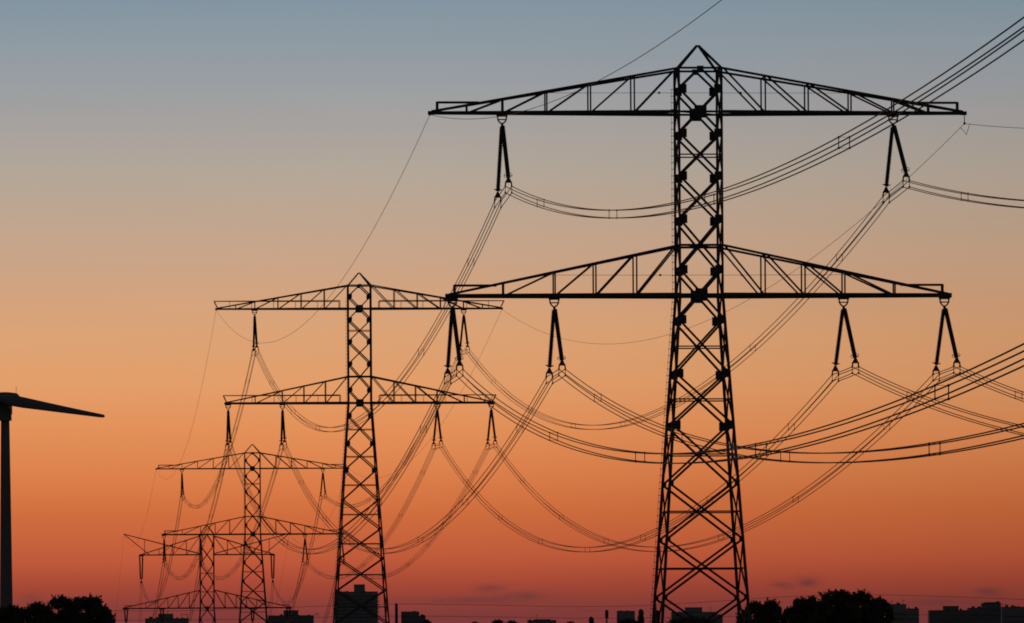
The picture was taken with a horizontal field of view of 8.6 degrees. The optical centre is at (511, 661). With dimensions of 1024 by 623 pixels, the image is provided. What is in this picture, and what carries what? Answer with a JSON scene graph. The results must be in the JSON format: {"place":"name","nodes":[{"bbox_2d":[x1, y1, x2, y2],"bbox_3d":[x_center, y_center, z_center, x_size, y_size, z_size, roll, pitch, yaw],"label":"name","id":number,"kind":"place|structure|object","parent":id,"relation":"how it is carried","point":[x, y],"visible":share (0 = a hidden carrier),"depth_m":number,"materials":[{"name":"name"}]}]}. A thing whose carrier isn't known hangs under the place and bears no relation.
{"place":"outdoors","nodes":[
{"label":"outdoors","id":0,"kind":"place"},
{"bbox_2d":[145,610,188,622],"bbox_3d":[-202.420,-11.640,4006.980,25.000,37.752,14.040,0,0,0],"label":"apartment block","id":1,"kind":"structure","parent":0,"point":[168,618],"depth_m":4000.00,"materials":[{"name":"concrete"}]},
{"bbox_2d":[268,610,317,622],"bbox_3d":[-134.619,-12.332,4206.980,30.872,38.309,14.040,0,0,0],"label":"apartment block","id":2,"kind":"structure","parent":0,"point":[295,617],"depth_m":4200.00,"materials":[{"name":"brick"}]},
{"bbox_2d":[333,584,378,622],"bbox_3d":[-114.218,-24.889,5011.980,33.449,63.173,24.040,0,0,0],"label":"apartment block","id":3,"kind":"structure","parent":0,"point":[360,595],"depth_m":5000.00,"materials":[{"name":"concrete"}]},
{"bbox_2d":[401,611,425,622],"bbox_3d":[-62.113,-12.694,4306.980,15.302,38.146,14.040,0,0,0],"label":"apartment block","id":4,"kind":"structure","parent":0,"point":[411,617],"depth_m":4300.00,"materials":[{"name":"brick"}]},
{"bbox_2d":[0,0,1023,622],"label":"sky","id":5,"kind":"structure","parent":0,"point":[162,161],"materials":[{"name":"orange"}]},
{"bbox_2d":[527,619,555,622],"bbox_3d":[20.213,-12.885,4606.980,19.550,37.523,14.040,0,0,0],"label":"apartment block","id":6,"kind":"structure","parent":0,"point":[541,621],"depth_m":4600.00,"materials":[{"name":"concrete"}]},
{"bbox_2d":[617,611,634,622],"bbox_3d":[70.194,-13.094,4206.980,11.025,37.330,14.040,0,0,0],"label":"apartment block","id":7,"kind":"structure","parent":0,"point":[624,615],"depth_m":4200.00,"materials":[{"name":"concrete"}]},
{"bbox_2d":[671,607,722,622],"bbox_3d":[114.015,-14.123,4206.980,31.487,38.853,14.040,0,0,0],"label":"apartment block","id":8,"kind":"structure","parent":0,"point":[695,612],"depth_m":4200.00,"materials":[{"name":"concrete"}]},
{"bbox_2d":[890,603,918,622],"bbox_3d":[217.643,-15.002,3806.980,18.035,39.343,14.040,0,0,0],"label":"apartment block","id":9,"kind":"structure","parent":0,"point":[898,608],"depth_m":3800.00,"materials":[{"name":"concrete"}]},
{"bbox_2d":[928,601,1000,622],"bbox_3d":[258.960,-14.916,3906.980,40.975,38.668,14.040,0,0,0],"label":"apartment block","id":10,"kind":"structure","parent":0,"point":[950,614],"depth_m":3900.00,"materials":[{"name":"brick"}]},
{"bbox_2d":[1001,603,1023,622],"bbox_3d":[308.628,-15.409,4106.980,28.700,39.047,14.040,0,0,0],"label":"apartment block","id":11,"kind":"structure","parent":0,"point":[1013,614],"depth_m":4100.00,"materials":[{"name":"concrete"}]},
{"label":"ground","id":12,"kind":"structure","parent":0,"visible":0},
{"bbox_2d":[0,604,26,622],"bbox_3d":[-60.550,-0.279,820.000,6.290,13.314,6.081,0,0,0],"label":"tree","id":13,"kind":"object","parent":12,"relation":"on","point":[10,612],"visible":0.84,"depth_m":819.02,"materials":[{"name":"black plant"}]},
{"bbox_2d":[15,601,45,622],"bbox_3d":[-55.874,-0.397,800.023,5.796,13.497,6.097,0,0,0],"label":"tree","id":14,"kind":"object","parent":12,"relation":"on","point":[28,613],"visible":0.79,"depth_m":799.30,"materials":[{"name":"black plant"}]},
{"bbox_2d":[0,392,104,620],"bbox_3d":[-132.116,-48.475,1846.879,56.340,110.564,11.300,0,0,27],"label":"wind turbine","id":15,"kind":"object","parent":12,"relation":"on","point":[8,400],"visible":0.95,"depth_m":1848.58,"materials":[{"name":"paint"}]},
{"bbox_2d":[36,594,81,622],"bbox_3d":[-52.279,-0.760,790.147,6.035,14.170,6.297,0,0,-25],"label":"tree","id":16,"kind":"object","parent":12,"relation":"on","point":[66,612],"visible":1,"depth_m":789.19,"materials":[{"name":"black plant"}]},
{"bbox_2d":[72,593,114,622],"bbox_3d":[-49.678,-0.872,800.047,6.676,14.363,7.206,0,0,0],"label":"tree","id":17,"kind":"object","parent":12,"relation":"on","point":[90,604],"visible":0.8,"depth_m":798.78,"materials":[{"name":"black plant"}]},
{"bbox_2d":[99,605,115,622],"bbox_3d":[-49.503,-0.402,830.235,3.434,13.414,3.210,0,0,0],"label":"tree","id":18,"kind":"object","parent":12,"relation":"on","point":[107,607],"visible":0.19,"depth_m":829.86,"materials":[{"name":"black plant"}]},
{"bbox_2d":[123,526,291,622],"bbox_3d":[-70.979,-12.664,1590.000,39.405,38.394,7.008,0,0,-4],"label":"transmission pylon","id":19,"kind":"object","parent":12,"relation":"on","point":[206,608],"visible":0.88,"depth_m":1588.57,"materials":[{"name":"metal"}]},
{"bbox_2d":[123,609,128,621],"bbox_3d":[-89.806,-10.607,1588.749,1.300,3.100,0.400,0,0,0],"label":"insulator string","id":20,"kind":"object","parent":19,"relation":"hanging from","point":[126,617],"visible":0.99,"depth_m":1588.62,"materials":[{"name":"ceramic"}]},
{"bbox_2d":[138,556,143,582],"bbox_3d":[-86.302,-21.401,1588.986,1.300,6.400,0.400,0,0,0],"label":"insulator string","id":21,"kind":"object","parent":19,"relation":"hanging from","point":[140,573],"visible":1,"depth_m":1588.86,"materials":[{"name":"ceramic"}]},
{"bbox_2d":[159,609,164,621],"bbox_3d":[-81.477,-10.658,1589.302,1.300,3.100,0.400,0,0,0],"label":"insulator string","id":22,"kind":"object","parent":19,"relation":"hanging from","point":[162,616],"visible":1,"depth_m":1589.18,"materials":[{"name":"ceramic"}]},
{"bbox_2d":[250,608,254,621],"bbox_3d":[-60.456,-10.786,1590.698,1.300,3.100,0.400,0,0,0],"label":"insulator string","id":23,"kind":"object","parent":19,"relation":"hanging from","point":[252,620],"visible":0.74,"depth_m":1590.57,"materials":[{"name":"ceramic"}]},
{"bbox_2d":[270,555,274,581],"bbox_3d":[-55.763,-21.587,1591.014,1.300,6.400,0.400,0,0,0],"label":"insulator string","id":24,"kind":"object","parent":19,"relation":"hanging from","point":[273,573],"visible":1,"depth_m":1590.89,"materials":[{"name":"ceramic"}]},
{"bbox_2d":[286,608,290,621],"bbox_3d":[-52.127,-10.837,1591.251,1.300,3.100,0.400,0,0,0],"label":"insulator string","id":25,"kind":"object","parent":19,"relation":"hanging from","point":[287,613],"visible":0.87,"depth_m":1591.11,"materials":[{"name":"ceramic"}]},
{"bbox_2d":[155,444,348,622],"bbox_3d":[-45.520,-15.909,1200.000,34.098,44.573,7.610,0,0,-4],"label":"transmission pylon","id":26,"kind":"object","parent":12,"relation":"on","point":[252,468],"visible":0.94,"depth_m":1198.69,"materials":[{"name":"metal"}]},
{"bbox_2d":[162,535,166,565],"bbox_3d":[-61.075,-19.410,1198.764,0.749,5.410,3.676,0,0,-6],"label":"insulator string","id":27,"kind":"object","parent":26,"relation":"hanging from","point":[164,554],"visible":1,"depth_m":1198.66,"materials":[{"name":"ceramic"}]},
{"bbox_2d":[125,565,164,622],"bbox_3d":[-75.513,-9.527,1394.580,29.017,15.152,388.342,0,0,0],"label":"power line","id":28,"kind":"object","parent":27,"relation":"hanging from","point":[157,595],"visible":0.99,"depth_m":1241.45,"materials":[{"name":"metal"}]},
{"bbox_2d":[180,469,184,500],"bbox_3d":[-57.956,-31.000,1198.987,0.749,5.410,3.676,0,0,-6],"label":"insulator string","id":29,"kind":"object","parent":26,"relation":"hanging from","point":[182,489],"visible":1,"depth_m":1198.80,"materials":[{"name":"ceramic"}]},
{"bbox_2d":[140,502,181,604],"bbox_3d":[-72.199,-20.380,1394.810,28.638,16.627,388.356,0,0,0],"label":"power line","id":30,"kind":"object","parent":29,"relation":"hanging from","point":[168,563],"visible":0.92,"depth_m":1291.68,"materials":[{"name":"metal"}]},
{"bbox_2d":[199,535,202,565],"bbox_3d":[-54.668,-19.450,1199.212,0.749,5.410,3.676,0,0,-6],"label":"insulator string","id":31,"kind":"object","parent":26,"relation":"hanging from","point":[201,557],"visible":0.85,"depth_m":1198.84,"materials":[{"name":"ceramic"}]},
{"bbox_2d":[161,565,200,622],"bbox_3d":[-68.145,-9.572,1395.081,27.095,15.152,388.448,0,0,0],"label":"power line","id":32,"kind":"object","parent":31,"relation":"hanging from","point":[194,592],"visible":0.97,"depth_m":1238.96,"materials":[{"name":"metal"}]},
{"bbox_2d":[301,535,308,565],"bbox_3d":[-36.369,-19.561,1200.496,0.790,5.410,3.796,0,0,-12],"label":"insulator string","id":33,"kind":"object","parent":26,"relation":"hanging from","point":[305,545],"visible":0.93,"depth_m":1200.59,"materials":[{"name":"ceramic"}]},
{"bbox_2d":[253,563,303,622],"bbox_3d":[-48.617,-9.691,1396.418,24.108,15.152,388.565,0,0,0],"label":"power line","id":34,"kind":"object","parent":33,"relation":"hanging from","point":[294,594],"visible":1,"depth_m":1243.65,"materials":[{"name":"metal"}]},
{"bbox_2d":[319,469,326,499],"bbox_3d":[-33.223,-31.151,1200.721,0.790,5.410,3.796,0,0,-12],"label":"insulator string","id":35,"kind":"object","parent":26,"relation":"hanging from","point":[323,479],"visible":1,"depth_m":1200.82,"materials":[{"name":"ceramic"}]},
{"bbox_2d":[272,498,321,603],"bbox_3d":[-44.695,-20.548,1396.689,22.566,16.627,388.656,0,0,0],"label":"power line","id":36,"kind":"object","parent":35,"relation":"hanging from","point":[305,563],"visible":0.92,"depth_m":1305.51,"materials":[{"name":"metal"}]},
{"bbox_2d":[324,352,461,507],"bbox_3d":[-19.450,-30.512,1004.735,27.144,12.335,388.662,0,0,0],"label":"power line","id":37,"kind":"object","parent":35,"relation":"attached to","point":[406,455],"visible":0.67,"depth_m":932.31,"materials":[{"name":"metal"}]},
{"bbox_2d":[214,272,503,622],"bbox_3d":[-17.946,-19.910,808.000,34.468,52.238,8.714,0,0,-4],"label":"transmission pylon","id":38,"kind":"object","parent":12,"relation":"on","point":[358,402],"visible":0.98,"depth_m":807.10,"materials":[{"name":"metal"}]},
{"bbox_2d":[156,313,215,478],"bbox_3d":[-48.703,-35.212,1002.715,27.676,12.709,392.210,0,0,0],"label":"earth wire","id":39,"kind":"object","parent":38,"relation":"attached to","point":[198,401],"visible":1,"depth_m":890.95,"materials":[{"name":"metal"}]},
{"bbox_2d":[225,404,231,450],"bbox_3d":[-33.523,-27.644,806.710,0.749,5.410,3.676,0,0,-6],"label":"insulator string","id":40,"kind":"object","parent":38,"relation":"hanging from","point":[228,428],"visible":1,"depth_m":806.46,"materials":[{"name":"metal"}]},
{"bbox_2d":[164,448,228,579],"bbox_3d":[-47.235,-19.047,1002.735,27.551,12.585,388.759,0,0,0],"label":"power line","id":41,"kind":"object","parent":40,"relation":"hanging from","point":[207,521],"visible":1,"depth_m":894.88,"materials":[{"name":"metal"}]},
{"bbox_2d":[251,310,258,355],"bbox_3d":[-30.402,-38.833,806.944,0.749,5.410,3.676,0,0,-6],"label":"insulator string","id":42,"kind":"object","parent":38,"relation":"hanging from","point":[254,332],"visible":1,"depth_m":806.80,"materials":[{"name":"metal"}]},
{"bbox_2d":[182,353,254,507],"bbox_3d":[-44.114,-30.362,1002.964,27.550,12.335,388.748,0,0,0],"label":"power line","id":43,"kind":"object","parent":42,"relation":"hanging from","point":[231,435],"visible":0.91,"depth_m":885.77,"materials":[{"name":"metal"}]},
{"bbox_2d":[279,404,286,450],"bbox_3d":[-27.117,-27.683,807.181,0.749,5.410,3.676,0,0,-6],"label":"insulator string","id":44,"kind":"object","parent":38,"relation":"hanging from","point":[282,435],"visible":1,"depth_m":807.08,"materials":[{"name":"metal"}]},
{"bbox_2d":[201,447,282,579],"bbox_3d":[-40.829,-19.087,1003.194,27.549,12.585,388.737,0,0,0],"label":"power line","id":45,"kind":"object","parent":44,"relation":"hanging from","point":[256,521],"visible":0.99,"depth_m":899.48,"materials":[{"name":"metal"}]},
{"bbox_2d":[283,378,551,553],"bbox_3d":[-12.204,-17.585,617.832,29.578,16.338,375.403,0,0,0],"label":"power line","id":46,"kind":"object","parent":44,"relation":"hanging from","point":[299,482],"visible":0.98,"depth_m":523.10,"materials":[{"name":"metal"}]},
{"bbox_2d":[352,309,501,477],"bbox_3d":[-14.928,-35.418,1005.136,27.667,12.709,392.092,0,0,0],"label":"earth wire","id":47,"kind":"object","parent":38,"relation":"hanging from","point":[456,400],"visible":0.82,"depth_m":873.74,"materials":[{"name":"metal"}]},
{"bbox_2d":[432,404,442,449],"bbox_3d":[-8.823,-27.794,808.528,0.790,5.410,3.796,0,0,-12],"label":"insulator string","id":48,"kind":"object","parent":38,"relation":"hanging from","point":[439,426],"visible":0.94,"depth_m":808.44,"materials":[{"name":"metal"}]},
{"bbox_2d":[306,447,434,578],"bbox_3d":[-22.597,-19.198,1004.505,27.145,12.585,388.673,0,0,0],"label":"power line","id":49,"kind":"object","parent":48,"relation":"hanging from","point":[393,523],"visible":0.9,"depth_m":889.64,"materials":[{"name":"metal"}]},
{"bbox_2d":[439,375,837,551],"bbox_3d":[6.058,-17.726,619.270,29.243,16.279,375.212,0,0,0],"label":"power line","id":50,"kind":"object","parent":48,"relation":"hanging from","point":[540,543],"visible":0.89,"depth_m":557.95,"materials":[{"name":"metal"}]},
{"bbox_2d":[460,309,469,354],"bbox_3d":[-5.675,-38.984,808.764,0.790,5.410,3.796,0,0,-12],"label":"insulator string","id":51,"kind":"object","parent":38,"relation":"hanging from","point":[463,323],"visible":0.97,"depth_m":808.56,"materials":[{"name":"metal"}]},
{"bbox_2d":[486,404,496,449],"bbox_3d":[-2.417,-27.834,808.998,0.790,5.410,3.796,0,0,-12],"label":"insulator string","id":52,"kind":"object","parent":38,"relation":"hanging from","point":[489,422],"visible":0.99,"depth_m":808.94,"materials":[{"name":"metal"}]},
{"bbox_2d":[343,446,488,578],"bbox_3d":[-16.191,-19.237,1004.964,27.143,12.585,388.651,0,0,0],"label":"power line","id":53,"kind":"object","parent":52,"relation":"hanging from","point":[442,522],"visible":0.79,"depth_m":895.01,"materials":[{"name":"metal"}]},
{"bbox_2d":[493,375,938,551],"bbox_3d":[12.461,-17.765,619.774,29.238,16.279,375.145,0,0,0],"label":"power line","id":54,"kind":"object","parent":52,"relation":"hanging from","point":[745,523],"visible":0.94,"depth_m":530.94,"materials":[{"name":"metal"}]},
{"bbox_2d":[503,125,962,343],"bbox_3d":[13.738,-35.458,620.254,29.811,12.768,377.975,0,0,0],"label":"earth wire","id":55,"kind":"object","parent":38,"relation":"attached to","point":[794,270],"visible":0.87,"depth_m":507.05,"materials":[{"name":"metal"}]},
{"bbox_2d":[395,603,397,622],"bbox_3d":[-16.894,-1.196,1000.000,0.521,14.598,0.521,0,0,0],"label":"utility pole","id":56,"kind":"object","parent":12,"relation":"on","point":[396,612],"visible":1,"depth_m":999.84,"materials":[{"name":"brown wood"}]},
{"bbox_2d":[52,595,1023,610],"bbox_3d":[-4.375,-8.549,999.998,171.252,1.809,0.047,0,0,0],"label":"overhead wire","id":57,"kind":"object","parent":56,"relation":"attached to","point":[572,606],"visible":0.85,"depth_m":999.98,"materials":[{"name":"metal"}]},
{"bbox_2d":[123,614,998,620],"bbox_3d":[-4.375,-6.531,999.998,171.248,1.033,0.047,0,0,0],"label":"overhead wire","id":58,"kind":"object","parent":56,"relation":"attached to","point":[475,616],"visible":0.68,"depth_m":999.99,"materials":[{"name":"metal"}]},
{"bbox_2d":[491,619,505,622],"bbox_3d":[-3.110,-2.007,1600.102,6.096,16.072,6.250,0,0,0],"label":"tree","id":59,"kind":"object","parent":12,"relation":"on","point":[498,621],"visible":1,"depth_m":1599.47,"materials":[{"name":"black plant"}]},
{"bbox_2d":[589,616,593,622],"bbox_3d":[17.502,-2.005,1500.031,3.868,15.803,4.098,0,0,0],"label":"tree","id":60,"kind":"object","parent":12,"relation":"on","point":[591,619],"visible":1,"depth_m":1499.66,"materials":[{"name":"black plant"}]},
{"bbox_2d":[605,610,607,622],"bbox_3d":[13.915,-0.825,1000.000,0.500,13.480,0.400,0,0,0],"label":"utility pole","id":61,"kind":"object","parent":12,"relation":"on","point":[606,614],"visible":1,"depth_m":999.80,"materials":[{"name":"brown wood"}]},
{"bbox_2d":[618,619,638,622],"bbox_3d":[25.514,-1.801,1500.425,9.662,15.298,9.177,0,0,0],"label":"tree","id":62,"kind":"object","parent":12,"relation":"on","point":[628,621],"visible":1,"depth_m":1498.97,"materials":[{"name":"black plant"}]},
{"bbox_2d":[637,609,644,622],"bbox_3d":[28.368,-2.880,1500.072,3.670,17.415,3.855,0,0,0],"label":"tree","id":63,"kind":"object","parent":12,"relation":"on","point":[640,619],"visible":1,"depth_m":1499.66,"materials":[{"name":"black plant"}]},
{"bbox_2d":[665,615,710,622],"bbox_3d":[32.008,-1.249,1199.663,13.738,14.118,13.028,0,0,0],"label":"tree","id":64,"kind":"object","parent":12,"relation":"on","point":[690,619],"visible":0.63,"depth_m":1198.67,"materials":[{"name":"black plant"}]},
{"bbox_2d":[428,45,966,622],"bbox_3d":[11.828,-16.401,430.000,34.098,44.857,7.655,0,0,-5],"label":"transmission pylon","id":65,"kind":"object","parent":12,"relation":"on","point":[680,221],"visible":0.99,"depth_m":429.43,"materials":[{"name":"metal"}]},
{"bbox_2d":[216,117,428,342],"bbox_3d":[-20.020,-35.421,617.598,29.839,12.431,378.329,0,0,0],"label":"earth wire","id":66,"kind":"object","parent":65,"relation":"attached to","point":[361,249],"visible":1,"depth_m":502.17,"materials":[{"name":"metal"}]},
{"bbox_2d":[444,298,463,384],"bbox_3d":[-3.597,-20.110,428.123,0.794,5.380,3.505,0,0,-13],"label":"insulator string","id":67,"kind":"object","parent":65,"relation":"hanging from","point":[453,319],"visible":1,"depth_m":428.45,"materials":[{"name":"metal"}]},
{"bbox_2d":[228,378,450,553],"bbox_3d":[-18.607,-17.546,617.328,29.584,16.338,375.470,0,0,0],"label":"power line","id":68,"kind":"object","parent":67,"relation":"hanging from","point":[343,538],"visible":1,"depth_m":516.26,"materials":[{"name":"metal"}]},
{"bbox_2d":[456,343,1023,463],"bbox_3d":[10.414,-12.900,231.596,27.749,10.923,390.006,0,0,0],"label":"power line","id":69,"kind":"object","parent":67,"relation":"hanging from","point":[766,452],"visible":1,"depth_m":235.13,"materials":[{"name":"metal"}]},
{"bbox_2d":[494,115,512,207],"bbox_3d":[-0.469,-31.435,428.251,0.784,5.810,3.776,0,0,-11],"label":"insulator string","id":70,"kind":"object","parent":65,"relation":"hanging from","point":[502,137],"visible":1,"depth_m":428.76,"materials":[{"name":"metal"}]},
{"bbox_2d":[255,202,500,431],"bbox_3d":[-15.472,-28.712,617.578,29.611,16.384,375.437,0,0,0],"label":"power line","id":71,"kind":"object","parent":70,"relation":"hanging from","point":[346,424],"visible":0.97,"depth_m":511.31,"materials":[{"name":"metal"}]},
{"bbox_2d":[505,16,1023,218],"bbox_3d":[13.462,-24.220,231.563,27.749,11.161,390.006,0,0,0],"label":"power line","id":72,"kind":"object","parent":70,"relation":"hanging from","point":[849,137],"visible":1,"depth_m":253.98,"materials":[{"name":"metal"}]},
{"bbox_2d":[545,298,565,383],"bbox_3d":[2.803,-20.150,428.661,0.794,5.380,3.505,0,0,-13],"label":"insulator string","id":73,"kind":"object","parent":65,"relation":"hanging from","point":[554,318],"visible":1,"depth_m":428.99,"materials":[{"name":"metal"}]},
{"bbox_2d":[559,369,1023,462],"bbox_3d":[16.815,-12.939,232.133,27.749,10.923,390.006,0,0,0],"label":"power line","id":74,"kind":"object","parent":73,"relation":"hanging from","point":[915,446],"visible":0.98,"depth_m":283.60,"materials":[{"name":"metal"}]},
{"bbox_2d":[429,0,720,118],"bbox_3d":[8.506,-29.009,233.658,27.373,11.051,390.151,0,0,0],"label":"earth wire","id":75,"kind":"object","parent":65,"relation":"attached to","point":[602,78],"visible":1,"depth_m":296.14,"materials":[{"name":"metal"}]},
{"bbox_2d":[831,297,859,381],"bbox_3d":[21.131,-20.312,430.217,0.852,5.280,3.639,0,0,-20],"label":"insulator string","id":76,"kind":"object","parent":65,"relation":"hanging from","point":[843,313],"visible":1,"depth_m":430.52,"materials":[{"name":"metal"}]},
{"bbox_2d":[852,366,1023,434],"bbox_3d":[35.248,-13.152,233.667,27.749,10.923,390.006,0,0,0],"label":"power line","id":77,"kind":"object","parent":76,"relation":"hanging from","point":[939,404],"visible":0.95,"depth_m":387.50,"materials":[{"name":"metal"}]},
{"bbox_2d":[882,115,909,203],"bbox_3d":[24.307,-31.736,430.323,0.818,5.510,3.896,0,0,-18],"label":"insulator string","id":78,"kind":"object","parent":65,"relation":"hanging from","point":[893,129],"visible":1,"depth_m":430.87,"materials":[{"name":"metal"}]},
{"bbox_2d":[466,197,888,429],"bbox_3d":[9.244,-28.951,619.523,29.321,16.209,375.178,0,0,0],"label":"power line","id":79,"kind":"object","parent":78,"relation":"hanging from","point":[726,365],"visible":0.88,"depth_m":516.67,"materials":[{"name":"metal"}]},
{"bbox_2d":[903,180,1023,207],"bbox_3d":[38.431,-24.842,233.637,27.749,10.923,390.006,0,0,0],"label":"power line","id":80,"kind":"object","parent":78,"relation":"hanging from","point":[961,193],"visible":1,"depth_m":401.62,"materials":[{"name":"metal"}]},
{"bbox_2d":[932,297,960,381],"bbox_3d":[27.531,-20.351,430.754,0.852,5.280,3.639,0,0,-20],"label":"insulator string","id":81,"kind":"object","parent":65,"relation":"hanging from","point":[945,313],"visible":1,"depth_m":431.05,"materials":[{"name":"metal"}]},
{"bbox_2d":[954,366,1023,401],"bbox_3d":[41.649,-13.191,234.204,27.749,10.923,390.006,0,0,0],"label":"power line","id":82,"kind":"object","parent":81,"relation":"hanging from","point":[1018,398],"visible":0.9,"depth_m":411.35,"materials":[{"name":"metal"}]},
{"bbox_3d":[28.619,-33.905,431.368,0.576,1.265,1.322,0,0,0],"label":"earth wire hanger","id":83,"kind":"object","parent":65,"relation":"hanging from","visible":0},
{"bbox_2d":[963,122,1014,127],"bbox_3d":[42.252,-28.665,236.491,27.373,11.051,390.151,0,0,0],"label":"earth wire","id":84,"kind":"object","parent":83,"relation":"attached to","point":[964,123],"visible":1,"depth_m":421.87,"materials":[{"name":"metal"}]},
{"bbox_2d":[735,609,751,622],"bbox_3d":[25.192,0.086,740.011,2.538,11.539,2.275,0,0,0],"label":"tree","id":85,"kind":"object","parent":12,"relation":"on","point":[741,616],"visible":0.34,"depth_m":739.78,"materials":[{"name":"black plant"}]},
{"bbox_2d":[741,600,762,622],"bbox_3d":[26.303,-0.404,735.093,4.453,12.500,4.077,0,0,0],"label":"tree","id":86,"kind":"object","parent":12,"relation":"on","point":[755,608],"visible":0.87,"depth_m":734.54,"materials":[{"name":"black plant"}]},
{"bbox_2d":[756,597,781,622],"bbox_3d":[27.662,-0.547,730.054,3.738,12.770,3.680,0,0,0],"label":"tree","id":87,"kind":"object","parent":12,"relation":"on","point":[771,611],"visible":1,"depth_m":729.57,"materials":[{"name":"black plant"}]},
{"bbox_2d":[777,605,792,622],"bbox_3d":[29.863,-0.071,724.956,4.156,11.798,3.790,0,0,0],"label":"tree","id":88,"kind":"object","parent":12,"relation":"on","point":[782,618],"visible":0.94,"depth_m":724.66,"materials":[{"name":"black plant"}]},
{"bbox_2d":[787,595,819,622],"bbox_3d":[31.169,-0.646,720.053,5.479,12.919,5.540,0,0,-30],"label":"tree","id":89,"kind":"object","parent":12,"relation":"on","point":[802,610],"visible":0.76,"depth_m":718.96,"materials":[{"name":"black plant"}]},
{"bbox_2d":[808,588,862,622],"bbox_3d":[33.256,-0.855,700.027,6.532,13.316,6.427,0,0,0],"label":"tree","id":90,"kind":"object","parent":12,"relation":"on","point":[845,608],"visible":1,"depth_m":698.83,"materials":[{"name":"black plant"}]},
{"bbox_2d":[850,589,882,622],"bbox_3d":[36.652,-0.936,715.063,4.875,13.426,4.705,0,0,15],"label":"tree","id":91,"kind":"object","parent":12,"relation":"on","point":[868,605],"visible":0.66,"depth_m":714.17,"materials":[{"name":"black plant"}]},
{"bbox_2d":[874,595,894,622],"bbox_3d":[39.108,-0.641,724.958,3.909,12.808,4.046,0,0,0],"label":"tree","id":92,"kind":"object","parent":12,"relation":"on","point":[887,612],"visible":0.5,"depth_m":724.55,"materials":[{"name":"black plant"}]},
{"bbox_3d":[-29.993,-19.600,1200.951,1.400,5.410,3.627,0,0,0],"label":"insulator string","id":93,"kind":"object","parent":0,"visible":0},
{"bbox_2d":[287,575,335,622],"bbox_3d":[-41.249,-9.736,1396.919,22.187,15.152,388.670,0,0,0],"label":"power line","id":94,"kind":"object","parent":93,"relation":"hanging from","point":[328,603],"visible":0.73,"depth_m":1262.77,"materials":[{"name":"metal"}]}
]}

